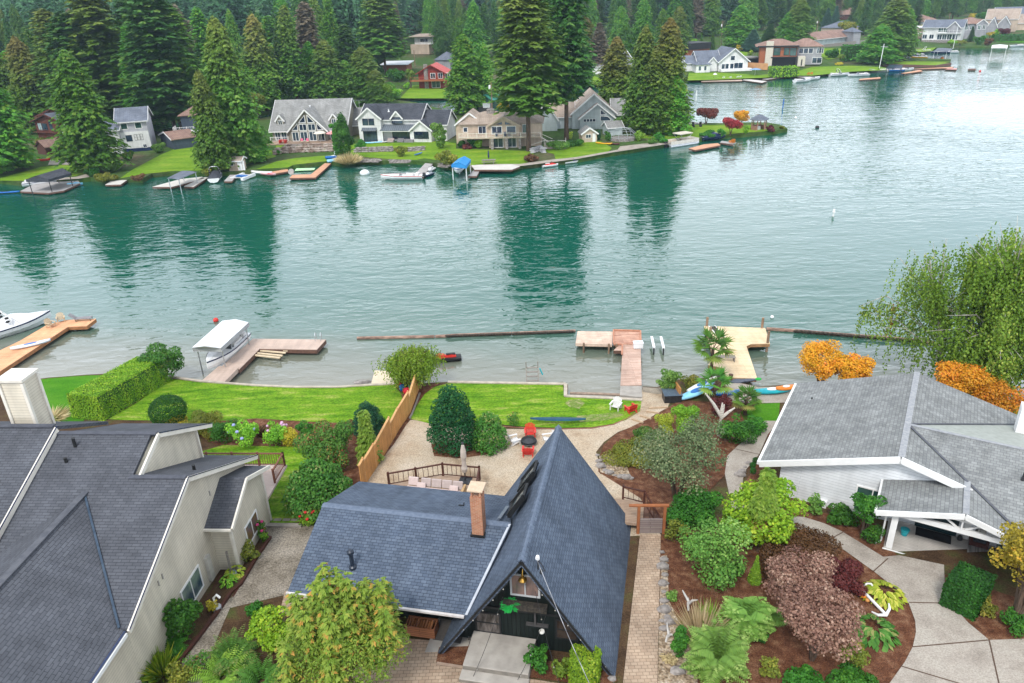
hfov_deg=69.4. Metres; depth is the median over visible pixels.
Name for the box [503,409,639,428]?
brick edging
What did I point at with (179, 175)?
lift
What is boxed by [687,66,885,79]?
lawn
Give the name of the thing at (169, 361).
shrub
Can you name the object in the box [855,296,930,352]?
birch branch
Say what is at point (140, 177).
shrub
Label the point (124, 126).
window
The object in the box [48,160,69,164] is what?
patio
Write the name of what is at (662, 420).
shrub
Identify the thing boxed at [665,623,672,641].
driftwood
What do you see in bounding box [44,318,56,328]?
garden chair
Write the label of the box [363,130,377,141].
window
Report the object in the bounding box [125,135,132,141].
window
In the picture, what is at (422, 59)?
hillside
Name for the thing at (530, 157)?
shrub
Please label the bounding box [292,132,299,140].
window
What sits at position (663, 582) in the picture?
rock
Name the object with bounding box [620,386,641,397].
pier ramp
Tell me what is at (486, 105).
basketball hoop
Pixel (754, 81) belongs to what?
dock
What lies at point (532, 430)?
garden chair
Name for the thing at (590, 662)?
hedge
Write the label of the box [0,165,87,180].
lawn
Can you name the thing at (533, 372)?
swim ladder
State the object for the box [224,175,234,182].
dock
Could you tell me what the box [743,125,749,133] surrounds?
shrub
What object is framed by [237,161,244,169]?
door
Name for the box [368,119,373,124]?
window
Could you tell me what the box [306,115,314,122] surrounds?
window
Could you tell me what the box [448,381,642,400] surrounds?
seawall coping
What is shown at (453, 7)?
fir tree
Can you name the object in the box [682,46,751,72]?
house
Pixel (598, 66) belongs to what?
house
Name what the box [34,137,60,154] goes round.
shed
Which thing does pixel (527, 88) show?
fir tree
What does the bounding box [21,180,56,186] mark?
motor boat
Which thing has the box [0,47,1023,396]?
water
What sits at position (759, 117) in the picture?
gazebo
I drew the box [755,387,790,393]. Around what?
kayak
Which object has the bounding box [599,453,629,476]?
pebble strip
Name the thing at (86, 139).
cedar tree
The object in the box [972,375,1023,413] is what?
shrub
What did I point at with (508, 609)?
fern
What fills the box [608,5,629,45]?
cedar tree
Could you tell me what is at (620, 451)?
shrub
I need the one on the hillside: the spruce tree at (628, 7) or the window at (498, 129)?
the spruce tree at (628, 7)
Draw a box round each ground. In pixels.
[0,100,787,185]
[0,374,1023,682]
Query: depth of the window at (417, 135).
174.10 m
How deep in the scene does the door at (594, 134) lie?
167.59 m
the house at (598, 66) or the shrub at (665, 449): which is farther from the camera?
the house at (598, 66)
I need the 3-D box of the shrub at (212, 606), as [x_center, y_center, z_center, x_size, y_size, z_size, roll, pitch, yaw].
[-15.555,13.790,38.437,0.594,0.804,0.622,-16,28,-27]
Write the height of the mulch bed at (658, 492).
1.460 m
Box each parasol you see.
[313,131,325,140]
[459,442,471,484]
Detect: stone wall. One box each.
[272,145,333,154]
[282,143,331,147]
[353,146,393,152]
[359,158,381,162]
[388,159,410,162]
[406,146,425,151]
[437,163,450,167]
[529,145,546,152]
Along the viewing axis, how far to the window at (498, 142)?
164.91 m
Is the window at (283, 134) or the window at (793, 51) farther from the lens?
the window at (793, 51)
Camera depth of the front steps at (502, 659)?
34.00 m
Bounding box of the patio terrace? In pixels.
[267,137,343,144]
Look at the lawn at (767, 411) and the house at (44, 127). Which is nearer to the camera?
the lawn at (767, 411)
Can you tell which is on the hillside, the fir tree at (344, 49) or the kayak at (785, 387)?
the fir tree at (344, 49)
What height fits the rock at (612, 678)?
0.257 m
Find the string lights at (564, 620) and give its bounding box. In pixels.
[537,588,611,672]
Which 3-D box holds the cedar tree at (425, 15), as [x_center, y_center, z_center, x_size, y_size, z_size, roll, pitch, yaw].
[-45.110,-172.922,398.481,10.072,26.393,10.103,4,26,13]
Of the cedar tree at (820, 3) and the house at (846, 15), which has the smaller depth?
the house at (846, 15)
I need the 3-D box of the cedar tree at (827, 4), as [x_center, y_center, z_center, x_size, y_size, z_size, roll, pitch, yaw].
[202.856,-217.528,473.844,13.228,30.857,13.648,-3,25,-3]
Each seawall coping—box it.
[172,376,396,387]
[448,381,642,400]
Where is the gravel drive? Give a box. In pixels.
[180,525,313,682]
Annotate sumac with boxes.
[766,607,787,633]
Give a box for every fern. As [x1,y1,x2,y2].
[155,629,193,664]
[186,644,249,682]
[201,624,262,676]
[231,652,287,682]
[500,597,518,612]
[679,612,751,682]
[718,596,776,643]
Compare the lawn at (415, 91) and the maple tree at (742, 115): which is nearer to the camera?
the maple tree at (742, 115)
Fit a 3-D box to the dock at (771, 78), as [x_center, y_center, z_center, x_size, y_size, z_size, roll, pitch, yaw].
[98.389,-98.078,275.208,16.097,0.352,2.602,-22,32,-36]
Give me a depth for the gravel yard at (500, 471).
52.84 m
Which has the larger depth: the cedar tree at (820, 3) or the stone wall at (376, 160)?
the cedar tree at (820, 3)
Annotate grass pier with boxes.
[880,62,951,67]
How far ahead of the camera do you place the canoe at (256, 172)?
150.15 m
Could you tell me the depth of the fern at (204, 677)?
34.11 m
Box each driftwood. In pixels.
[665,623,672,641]
[682,590,697,610]
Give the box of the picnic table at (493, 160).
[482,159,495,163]
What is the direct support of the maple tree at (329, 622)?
on the ground at (236, 618)
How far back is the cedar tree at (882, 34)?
298.29 m
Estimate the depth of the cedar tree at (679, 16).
319.25 m
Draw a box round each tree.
[0,9,10,50]
[0,50,13,81]
[0,55,23,109]
[0,88,40,173]
[2,18,12,51]
[2,35,50,134]
[9,3,25,38]
[18,25,49,95]
[26,8,37,37]
[27,8,59,111]
[38,11,117,113]
[45,49,134,172]
[51,0,137,119]
[108,0,162,125]
[109,0,200,129]
[113,0,127,67]
[117,26,178,131]
[154,4,205,121]
[172,5,200,81]
[187,21,200,55]
[188,6,210,87]
[188,69,238,171]
[201,15,273,163]
[225,9,242,59]
[231,59,270,114]
[239,14,286,110]
[240,25,246,62]
[241,102,272,163]
[244,92,266,119]
[254,11,262,27]
[261,15,274,45]
[269,562,411,682]
[270,20,303,99]
[271,0,290,15]
[271,43,308,98]
[276,5,308,98]
[288,15,301,48]
[290,0,298,20]
[294,1,319,75]
[295,0,321,39]
[300,41,317,98]
[306,39,350,98]
[308,0,326,40]
[321,0,341,60]
[330,24,360,71]
[337,59,357,99]
[341,46,388,104]
[352,0,409,77]
[354,409,385,464]
[358,5,377,64]
[359,69,395,103]
[371,343,446,393]
[372,83,392,93]
[386,82,399,99]
[390,89,402,95]
[393,0,405,51]
[405,5,415,38]
[417,0,423,33]
[420,0,429,33]
[428,0,437,47]
[431,6,450,55]
[440,0,454,52]
[442,33,488,113]
[449,0,456,28]
[453,0,462,39]
[454,18,462,44]
[460,0,467,10]
[460,12,467,32]
[462,0,490,66]
[476,42,498,104]
[480,2,490,51]
[484,0,492,31]
[486,0,570,150]
[488,0,500,53]
[495,15,507,54]
[496,1,502,13]
[542,0,599,139]
[577,46,596,83]
[581,1,592,19]
[583,16,593,57]
[587,0,602,37]
[587,23,609,64]
[593,36,633,104]
[597,0,606,27]
[606,0,616,35]
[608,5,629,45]
[610,0,629,30]
[613,24,655,133]
[617,21,635,57]
[621,0,632,23]
[626,47,674,134]
[628,0,640,32]
[630,0,658,55]
[641,17,695,132]
[648,0,658,33]
[654,8,668,47]
[659,74,696,135]
[665,0,681,17]
[671,6,692,58]
[681,0,693,41]
[682,0,695,36]
[691,0,706,37]
[696,108,718,123]
[701,0,721,35]
[709,32,715,49]
[719,4,759,47]
[722,117,742,135]
[725,0,739,24]
[734,110,749,126]
[738,0,758,32]
[739,29,761,50]
[756,0,769,30]
[761,24,778,41]
[769,0,788,25]
[773,12,800,41]
[780,0,816,41]
[785,0,792,13]
[806,0,818,24]
[815,0,835,24]
[817,0,824,14]
[817,8,831,30]
[828,6,839,24]
[834,0,844,17]
[841,0,849,10]
[847,0,859,21]
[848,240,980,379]
[850,24,906,64]
[853,0,864,27]
[858,0,871,34]
[865,0,925,57]
[869,0,884,31]
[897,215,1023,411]
[906,8,920,52]
[908,0,915,7]
[913,0,925,14]
[913,6,923,25]
[922,0,931,16]
[928,0,934,15]
[931,0,942,17]
[936,0,948,18]
[948,0,960,18]
[954,0,966,16]
[964,0,970,11]
[967,0,978,13]
[967,26,974,41]
[972,0,983,13]
[981,0,988,10]
[984,0,995,11]
[988,521,1023,619]
[992,0,1001,8]
[1002,0,1014,6]
[1010,0,1020,6]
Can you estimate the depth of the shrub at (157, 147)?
172.51 m
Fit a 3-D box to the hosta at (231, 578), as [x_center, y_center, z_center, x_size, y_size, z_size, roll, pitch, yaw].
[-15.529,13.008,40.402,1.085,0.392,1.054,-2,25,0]
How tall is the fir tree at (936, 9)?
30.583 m
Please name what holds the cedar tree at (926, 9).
on the hillside
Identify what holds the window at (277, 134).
in the house at (295, 119)
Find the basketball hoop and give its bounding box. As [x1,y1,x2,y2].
[483,103,489,108]
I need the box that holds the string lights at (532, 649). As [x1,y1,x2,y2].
[518,616,545,678]
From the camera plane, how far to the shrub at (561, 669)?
33.29 m
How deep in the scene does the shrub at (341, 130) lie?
153.57 m
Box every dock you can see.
[0,319,96,374]
[20,181,79,194]
[105,180,126,185]
[153,177,202,188]
[184,177,207,188]
[203,332,326,381]
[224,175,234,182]
[273,169,287,174]
[290,163,330,179]
[417,163,432,177]
[468,170,479,177]
[471,164,519,170]
[576,329,641,385]
[689,143,719,150]
[701,79,741,82]
[704,317,769,381]
[720,141,733,145]
[742,79,766,83]
[762,77,784,79]
[859,77,880,80]
[901,70,922,73]
[902,67,953,69]
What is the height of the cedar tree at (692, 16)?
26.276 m
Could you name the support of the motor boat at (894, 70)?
on the water
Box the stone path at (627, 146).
[617,143,670,151]
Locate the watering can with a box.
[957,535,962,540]
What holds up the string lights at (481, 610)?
attached to the cabin
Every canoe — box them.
[251,170,272,173]
[260,172,275,175]
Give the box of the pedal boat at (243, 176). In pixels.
[230,173,255,180]
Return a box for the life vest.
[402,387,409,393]
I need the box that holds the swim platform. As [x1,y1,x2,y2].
[371,370,393,383]
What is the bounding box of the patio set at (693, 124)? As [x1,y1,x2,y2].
[686,122,701,126]
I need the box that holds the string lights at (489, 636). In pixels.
[473,597,502,675]
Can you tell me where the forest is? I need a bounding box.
[0,0,818,52]
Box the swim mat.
[295,168,314,170]
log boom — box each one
[357,329,575,339]
[766,327,931,343]
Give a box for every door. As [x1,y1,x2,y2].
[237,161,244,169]
[592,133,595,141]
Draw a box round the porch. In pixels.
[874,479,1008,553]
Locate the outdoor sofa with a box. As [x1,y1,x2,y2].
[407,476,466,491]
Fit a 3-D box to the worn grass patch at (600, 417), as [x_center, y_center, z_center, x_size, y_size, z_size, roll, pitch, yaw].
[6.984,5.936,58.159,3.718,0.134,1.204,-5,25,-7]
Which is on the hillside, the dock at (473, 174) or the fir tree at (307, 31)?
the fir tree at (307, 31)
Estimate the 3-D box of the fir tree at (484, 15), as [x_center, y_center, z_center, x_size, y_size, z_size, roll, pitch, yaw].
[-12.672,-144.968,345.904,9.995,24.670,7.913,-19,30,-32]
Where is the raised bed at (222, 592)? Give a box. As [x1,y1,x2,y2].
[204,575,240,602]
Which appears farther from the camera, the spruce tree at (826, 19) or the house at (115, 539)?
the spruce tree at (826, 19)
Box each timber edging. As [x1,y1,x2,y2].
[178,536,271,665]
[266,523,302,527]
[409,392,420,418]
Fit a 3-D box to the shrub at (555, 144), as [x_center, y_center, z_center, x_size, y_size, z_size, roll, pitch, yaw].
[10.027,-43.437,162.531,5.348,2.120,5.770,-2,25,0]
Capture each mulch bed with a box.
[199,383,438,521]
[431,440,490,457]
[598,400,770,521]
[657,464,1023,682]
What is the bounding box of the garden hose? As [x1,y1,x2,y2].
[225,551,237,573]
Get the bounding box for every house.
[0,368,271,682]
[29,109,108,138]
[104,106,156,153]
[172,106,199,138]
[268,98,361,140]
[355,103,456,141]
[380,60,413,70]
[409,33,435,53]
[410,62,450,88]
[434,52,453,68]
[454,108,544,147]
[541,88,625,130]
[592,61,604,73]
[623,51,632,66]
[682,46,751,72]
[684,41,711,55]
[745,56,758,62]
[755,38,823,65]
[757,371,1023,545]
[810,29,864,46]
[821,21,859,30]
[839,8,851,19]
[842,27,862,43]
[914,26,923,38]
[918,15,937,24]
[921,19,967,42]
[963,17,988,38]
[985,8,1021,32]
[994,6,1023,29]
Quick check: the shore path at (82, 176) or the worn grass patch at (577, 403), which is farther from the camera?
the shore path at (82, 176)
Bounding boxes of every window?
[41,123,48,130]
[120,123,127,129]
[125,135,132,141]
[134,122,141,128]
[180,564,203,601]
[244,509,258,543]
[275,132,280,139]
[281,132,287,139]
[292,123,297,130]
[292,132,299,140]
[298,115,305,122]
[299,124,306,130]
[300,131,307,140]
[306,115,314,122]
[307,124,315,130]
[308,131,316,140]
[318,131,324,140]
[362,119,367,124]
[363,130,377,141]
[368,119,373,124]
[391,117,402,123]
[392,132,409,138]
[414,132,428,138]
[420,38,427,41]
[430,73,435,78]
[431,81,440,87]
[475,611,501,633]
[478,126,485,132]
[491,126,501,133]
[494,138,503,147]
[506,126,515,133]
[508,138,516,146]
[510,573,539,598]
[522,124,525,131]
[555,618,577,641]
[600,116,610,120]
[733,62,742,67]
[773,48,780,55]
[783,48,789,54]
[789,48,796,55]
[812,57,821,62]
[852,485,884,517]
[914,518,959,536]
[936,34,942,39]
[946,34,951,39]
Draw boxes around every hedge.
[66,356,170,420]
[567,643,601,682]
[768,65,799,77]
[839,43,864,61]
[938,560,997,621]
[991,33,1023,41]
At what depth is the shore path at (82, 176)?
150.78 m
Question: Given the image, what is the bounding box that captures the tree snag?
[705,393,734,435]
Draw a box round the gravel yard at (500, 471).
[368,389,668,535]
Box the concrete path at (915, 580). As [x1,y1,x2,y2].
[725,421,1023,682]
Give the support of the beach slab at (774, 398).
on the ground at (236, 618)
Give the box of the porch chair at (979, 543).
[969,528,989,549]
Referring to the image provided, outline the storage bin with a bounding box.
[661,388,682,402]
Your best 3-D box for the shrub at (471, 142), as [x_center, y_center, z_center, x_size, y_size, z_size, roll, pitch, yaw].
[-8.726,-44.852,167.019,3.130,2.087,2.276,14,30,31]
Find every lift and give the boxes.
[26,168,73,194]
[167,171,197,192]
[192,319,249,373]
[255,350,287,358]
[451,156,470,180]
[885,64,902,76]
[933,48,951,58]
[989,44,1007,59]
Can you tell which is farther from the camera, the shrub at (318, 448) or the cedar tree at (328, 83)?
the cedar tree at (328, 83)
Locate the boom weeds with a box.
[445,330,920,341]
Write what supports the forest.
on the hillside
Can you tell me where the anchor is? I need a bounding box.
[860,583,890,616]
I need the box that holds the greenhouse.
[610,127,635,141]
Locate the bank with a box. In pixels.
[396,42,1023,100]
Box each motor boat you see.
[0,310,51,337]
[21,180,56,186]
[206,332,250,368]
[207,166,221,182]
[381,172,424,179]
[453,168,463,172]
[699,132,724,140]
[792,78,810,82]
[804,76,819,79]
[828,68,848,76]
[848,72,869,76]
[870,68,887,71]
[889,68,904,71]
[903,67,913,70]
[910,55,927,57]
[931,51,949,53]
[1010,44,1023,46]
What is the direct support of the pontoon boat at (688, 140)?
on the water
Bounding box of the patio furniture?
[387,138,413,142]
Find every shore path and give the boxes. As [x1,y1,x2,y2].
[59,174,88,179]
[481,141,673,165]
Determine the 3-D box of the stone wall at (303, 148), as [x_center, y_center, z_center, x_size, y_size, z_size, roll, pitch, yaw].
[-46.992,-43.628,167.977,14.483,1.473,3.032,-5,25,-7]
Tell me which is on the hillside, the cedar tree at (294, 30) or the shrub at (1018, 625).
the cedar tree at (294, 30)
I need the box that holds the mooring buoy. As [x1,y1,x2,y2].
[360,170,369,174]
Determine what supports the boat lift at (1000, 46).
in the water
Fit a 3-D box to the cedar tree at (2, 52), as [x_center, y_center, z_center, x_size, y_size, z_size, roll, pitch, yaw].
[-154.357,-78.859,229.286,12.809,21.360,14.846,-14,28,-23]
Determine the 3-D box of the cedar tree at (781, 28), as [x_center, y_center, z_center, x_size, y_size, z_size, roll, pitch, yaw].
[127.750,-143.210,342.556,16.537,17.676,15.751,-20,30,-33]
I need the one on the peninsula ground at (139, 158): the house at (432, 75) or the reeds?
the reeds
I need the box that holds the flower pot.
[900,526,909,535]
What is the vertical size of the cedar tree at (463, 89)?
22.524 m
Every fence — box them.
[357,373,420,481]
[673,379,680,393]
[748,62,767,69]
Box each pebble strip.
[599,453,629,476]
[617,538,638,682]
[658,555,697,682]
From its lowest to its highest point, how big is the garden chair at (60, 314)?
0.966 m
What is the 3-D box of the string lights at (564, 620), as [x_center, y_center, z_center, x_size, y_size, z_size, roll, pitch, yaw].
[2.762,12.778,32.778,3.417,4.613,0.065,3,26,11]
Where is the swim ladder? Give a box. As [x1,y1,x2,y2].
[525,361,542,381]
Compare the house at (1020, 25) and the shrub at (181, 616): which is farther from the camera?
the house at (1020, 25)
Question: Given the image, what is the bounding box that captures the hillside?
[4,0,1023,127]
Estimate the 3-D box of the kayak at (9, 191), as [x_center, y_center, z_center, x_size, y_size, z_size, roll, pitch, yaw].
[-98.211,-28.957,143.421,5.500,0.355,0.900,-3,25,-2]
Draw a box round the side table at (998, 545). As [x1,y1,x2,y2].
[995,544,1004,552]
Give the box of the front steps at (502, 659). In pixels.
[459,631,535,682]
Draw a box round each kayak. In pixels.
[0,190,19,192]
[10,338,50,349]
[682,382,714,399]
[687,376,716,391]
[712,389,739,395]
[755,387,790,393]
[776,384,793,390]
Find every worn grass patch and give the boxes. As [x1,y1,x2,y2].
[565,399,583,408]
[576,412,622,421]
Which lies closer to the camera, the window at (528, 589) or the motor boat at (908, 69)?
the window at (528, 589)
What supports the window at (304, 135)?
in the house at (295, 119)
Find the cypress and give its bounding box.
[746,467,780,551]
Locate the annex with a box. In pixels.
[286,481,510,619]
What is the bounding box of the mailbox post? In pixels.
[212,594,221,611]
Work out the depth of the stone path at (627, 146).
161.82 m
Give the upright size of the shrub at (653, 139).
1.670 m
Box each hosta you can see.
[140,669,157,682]
[219,574,237,588]
[224,565,245,578]
[851,613,901,651]
[858,579,907,611]
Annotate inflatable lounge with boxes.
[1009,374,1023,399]
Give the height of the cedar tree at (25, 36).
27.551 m
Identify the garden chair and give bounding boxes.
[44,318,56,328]
[55,312,64,322]
[507,433,520,446]
[522,446,533,457]
[524,422,535,436]
[542,430,553,440]
[609,396,622,411]
[624,403,637,413]
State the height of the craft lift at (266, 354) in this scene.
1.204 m
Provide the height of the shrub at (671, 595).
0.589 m
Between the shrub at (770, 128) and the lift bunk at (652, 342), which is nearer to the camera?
the lift bunk at (652, 342)
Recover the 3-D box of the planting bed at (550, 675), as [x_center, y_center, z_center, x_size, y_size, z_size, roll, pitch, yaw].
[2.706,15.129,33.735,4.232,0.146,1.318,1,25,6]
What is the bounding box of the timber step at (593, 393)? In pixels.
[570,392,619,395]
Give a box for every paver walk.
[280,591,308,614]
[353,638,554,682]
[623,534,660,682]
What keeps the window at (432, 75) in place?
in the house at (432, 75)
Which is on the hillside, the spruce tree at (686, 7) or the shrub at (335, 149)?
the spruce tree at (686, 7)
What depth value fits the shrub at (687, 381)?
62.65 m
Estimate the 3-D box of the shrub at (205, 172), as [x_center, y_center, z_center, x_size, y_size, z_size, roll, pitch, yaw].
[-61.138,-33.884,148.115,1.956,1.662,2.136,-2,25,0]
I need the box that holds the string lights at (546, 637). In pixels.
[535,592,558,681]
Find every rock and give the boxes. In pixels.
[353,379,371,383]
[595,462,605,467]
[605,469,614,474]
[608,676,615,682]
[622,474,630,479]
[656,604,671,613]
[657,561,668,569]
[658,579,669,586]
[659,598,669,603]
[659,625,669,630]
[660,556,668,561]
[663,618,676,625]
[670,665,685,674]
[734,471,745,476]
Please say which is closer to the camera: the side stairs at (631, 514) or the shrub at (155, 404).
the side stairs at (631, 514)
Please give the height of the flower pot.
0.400 m
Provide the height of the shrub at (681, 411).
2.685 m
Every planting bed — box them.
[436,645,468,664]
[530,661,617,682]
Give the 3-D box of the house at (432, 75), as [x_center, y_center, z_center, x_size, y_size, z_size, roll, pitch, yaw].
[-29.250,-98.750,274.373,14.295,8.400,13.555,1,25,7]
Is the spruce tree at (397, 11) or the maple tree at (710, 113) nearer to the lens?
the maple tree at (710, 113)
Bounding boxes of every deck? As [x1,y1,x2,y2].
[203,451,286,499]
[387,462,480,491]
[459,132,540,148]
[532,132,565,148]
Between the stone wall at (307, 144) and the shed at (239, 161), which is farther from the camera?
the stone wall at (307, 144)
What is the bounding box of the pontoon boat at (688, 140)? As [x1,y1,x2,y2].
[664,131,698,147]
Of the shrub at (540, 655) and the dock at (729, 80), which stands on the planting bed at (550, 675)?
the shrub at (540, 655)
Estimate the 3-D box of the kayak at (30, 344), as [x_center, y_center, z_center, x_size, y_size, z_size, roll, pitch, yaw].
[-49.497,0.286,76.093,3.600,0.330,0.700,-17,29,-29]
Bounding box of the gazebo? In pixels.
[750,114,768,130]
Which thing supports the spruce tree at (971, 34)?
on the hillside
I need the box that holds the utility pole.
[488,83,492,108]
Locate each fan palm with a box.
[690,326,737,377]
[694,366,734,397]
[730,383,762,415]
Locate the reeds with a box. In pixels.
[331,151,363,164]
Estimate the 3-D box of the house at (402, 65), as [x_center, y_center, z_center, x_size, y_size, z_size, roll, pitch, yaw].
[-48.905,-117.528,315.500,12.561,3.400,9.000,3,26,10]
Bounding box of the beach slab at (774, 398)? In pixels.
[726,383,790,402]
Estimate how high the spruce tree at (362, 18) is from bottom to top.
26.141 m
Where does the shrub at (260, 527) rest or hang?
on the ground at (236, 618)
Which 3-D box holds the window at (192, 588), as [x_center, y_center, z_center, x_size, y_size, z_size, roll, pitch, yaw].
[-16.675,12.899,38.578,0.090,1.480,2.080,0,25,4]
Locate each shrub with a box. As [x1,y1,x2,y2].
[83,167,99,176]
[93,171,118,181]
[98,159,124,172]
[122,150,133,159]
[130,173,144,180]
[136,341,184,379]
[145,392,188,422]
[150,142,165,152]
[162,597,203,639]
[165,415,187,422]
[165,660,197,682]
[182,409,223,434]
[182,649,208,671]
[201,168,211,175]
[201,429,212,441]
[206,599,217,611]
[207,418,238,443]
[223,419,258,446]
[240,539,259,561]
[244,599,262,616]
[244,604,292,654]
[256,520,265,535]
[257,425,267,436]
[259,532,268,541]
[262,420,292,446]
[280,457,352,522]
[281,427,298,446]
[292,419,354,468]
[295,419,315,437]
[298,506,317,526]
[328,122,342,157]
[333,111,354,156]
[352,400,385,436]
[354,139,365,147]
[375,64,383,72]
[385,68,404,81]
[393,145,408,156]
[402,82,409,88]
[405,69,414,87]
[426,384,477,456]
[429,122,446,147]
[434,149,456,164]
[457,140,465,146]
[462,143,471,149]
[467,139,476,146]
[470,411,509,455]
[473,139,481,147]
[505,411,518,426]
[523,643,548,674]
[524,153,538,161]
[546,140,569,149]
[550,657,568,679]
[567,139,583,146]
[597,130,600,140]
[601,435,660,467]
[604,131,611,140]
[629,411,729,502]
[632,425,666,438]
[634,130,645,140]
[648,136,657,143]
[653,132,664,140]
[654,412,674,435]
[655,368,682,389]
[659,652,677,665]
[664,518,689,541]
[666,484,724,530]
[666,589,677,601]
[670,404,699,435]
[670,624,689,658]
[676,516,754,591]
[680,374,699,388]
[699,129,715,136]
[709,393,732,416]
[717,128,725,136]
[717,413,757,443]
[719,477,809,545]
[731,563,745,576]
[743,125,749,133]
[747,415,767,435]
[747,555,761,585]
[750,467,756,473]
[753,634,768,643]
[759,523,843,583]
[759,656,781,678]
[761,544,838,603]
[766,125,774,131]
[776,578,865,662]
[782,664,825,682]
[797,339,847,380]
[807,492,825,514]
[822,557,868,596]
[824,48,838,57]
[825,660,878,682]
[827,502,860,526]
[834,352,875,379]
[838,21,856,29]
[838,54,845,61]
[839,640,870,667]
[849,492,887,538]
[859,524,885,543]
[933,359,995,395]
[947,39,957,45]
[956,40,967,44]
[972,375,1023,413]
[973,35,986,44]
[975,12,986,18]
[980,595,998,618]
[984,38,993,45]
[998,28,1010,34]
[999,606,1023,637]
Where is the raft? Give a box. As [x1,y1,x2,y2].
[325,154,339,158]
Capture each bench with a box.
[405,615,438,638]
[716,355,735,361]
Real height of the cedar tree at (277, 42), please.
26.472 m
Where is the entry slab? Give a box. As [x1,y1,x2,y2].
[425,618,469,651]
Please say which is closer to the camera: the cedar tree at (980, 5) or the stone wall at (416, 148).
the stone wall at (416, 148)
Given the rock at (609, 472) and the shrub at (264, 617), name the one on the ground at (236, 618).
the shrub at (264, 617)
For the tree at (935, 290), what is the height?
13.180 m
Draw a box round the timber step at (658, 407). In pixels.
[649,406,667,408]
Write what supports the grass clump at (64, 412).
on the lawn at (57, 390)
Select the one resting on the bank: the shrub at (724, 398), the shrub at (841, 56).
the shrub at (841, 56)
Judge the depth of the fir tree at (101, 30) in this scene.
191.25 m
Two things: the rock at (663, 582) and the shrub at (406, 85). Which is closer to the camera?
the rock at (663, 582)
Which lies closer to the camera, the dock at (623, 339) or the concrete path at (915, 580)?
the concrete path at (915, 580)
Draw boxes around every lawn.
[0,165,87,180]
[41,375,100,420]
[109,379,401,423]
[121,147,275,177]
[203,445,310,522]
[258,155,330,168]
[276,141,533,164]
[401,85,453,97]
[411,383,640,427]
[543,141,610,158]
[591,76,601,84]
[637,125,767,138]
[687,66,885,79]
[742,403,779,420]
[821,48,840,59]
[888,61,944,64]
[916,47,935,51]
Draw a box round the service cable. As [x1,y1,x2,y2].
[537,560,588,682]
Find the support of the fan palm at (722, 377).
on the mulch bed at (658, 492)
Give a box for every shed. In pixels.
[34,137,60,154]
[158,129,196,149]
[228,156,246,170]
[577,125,598,141]
[601,120,624,134]
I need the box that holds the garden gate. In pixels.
[629,504,668,533]
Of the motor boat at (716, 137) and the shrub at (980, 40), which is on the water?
the motor boat at (716, 137)
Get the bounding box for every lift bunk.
[650,336,654,354]
[660,336,664,354]
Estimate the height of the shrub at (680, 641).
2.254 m
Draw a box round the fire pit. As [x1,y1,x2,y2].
[520,436,536,445]
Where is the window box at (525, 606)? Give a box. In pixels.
[502,599,547,613]
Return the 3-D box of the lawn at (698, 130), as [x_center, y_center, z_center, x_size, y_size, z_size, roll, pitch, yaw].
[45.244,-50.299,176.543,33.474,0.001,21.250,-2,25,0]
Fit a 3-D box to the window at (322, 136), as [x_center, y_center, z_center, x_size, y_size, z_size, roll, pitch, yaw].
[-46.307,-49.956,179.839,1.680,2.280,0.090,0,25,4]
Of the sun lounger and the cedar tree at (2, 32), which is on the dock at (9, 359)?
the sun lounger
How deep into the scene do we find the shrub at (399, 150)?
158.94 m
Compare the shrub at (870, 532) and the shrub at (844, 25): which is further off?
the shrub at (844, 25)
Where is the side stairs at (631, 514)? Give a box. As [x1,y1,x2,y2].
[615,484,661,525]
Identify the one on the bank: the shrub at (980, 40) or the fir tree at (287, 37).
the shrub at (980, 40)
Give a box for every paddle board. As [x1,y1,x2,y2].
[530,417,585,420]
[729,378,760,382]
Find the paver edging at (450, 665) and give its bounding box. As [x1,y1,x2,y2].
[436,662,462,668]
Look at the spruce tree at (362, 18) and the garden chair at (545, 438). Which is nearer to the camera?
the garden chair at (545, 438)
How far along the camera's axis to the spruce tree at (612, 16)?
411.93 m
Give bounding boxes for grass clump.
[51,403,70,420]
[137,642,181,682]
[672,597,730,640]
[697,596,727,626]
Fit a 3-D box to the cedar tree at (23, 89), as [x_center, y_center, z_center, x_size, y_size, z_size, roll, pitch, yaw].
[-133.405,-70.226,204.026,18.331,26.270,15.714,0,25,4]
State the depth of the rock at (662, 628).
36.08 m
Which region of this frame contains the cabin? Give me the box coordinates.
[438,424,630,675]
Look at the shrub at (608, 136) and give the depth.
168.25 m
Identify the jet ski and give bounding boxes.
[425,171,434,176]
[436,351,461,361]
[542,161,557,167]
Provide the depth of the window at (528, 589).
33.82 m
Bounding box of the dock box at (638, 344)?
[633,340,643,348]
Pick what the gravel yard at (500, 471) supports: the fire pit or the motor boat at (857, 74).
the fire pit
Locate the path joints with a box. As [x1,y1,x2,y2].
[737,449,999,682]
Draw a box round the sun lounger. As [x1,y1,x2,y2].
[68,313,92,320]
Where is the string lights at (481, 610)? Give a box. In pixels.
[440,582,508,649]
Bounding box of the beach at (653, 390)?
[642,387,661,393]
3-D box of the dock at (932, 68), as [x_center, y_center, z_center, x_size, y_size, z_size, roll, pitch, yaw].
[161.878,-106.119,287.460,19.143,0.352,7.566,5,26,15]

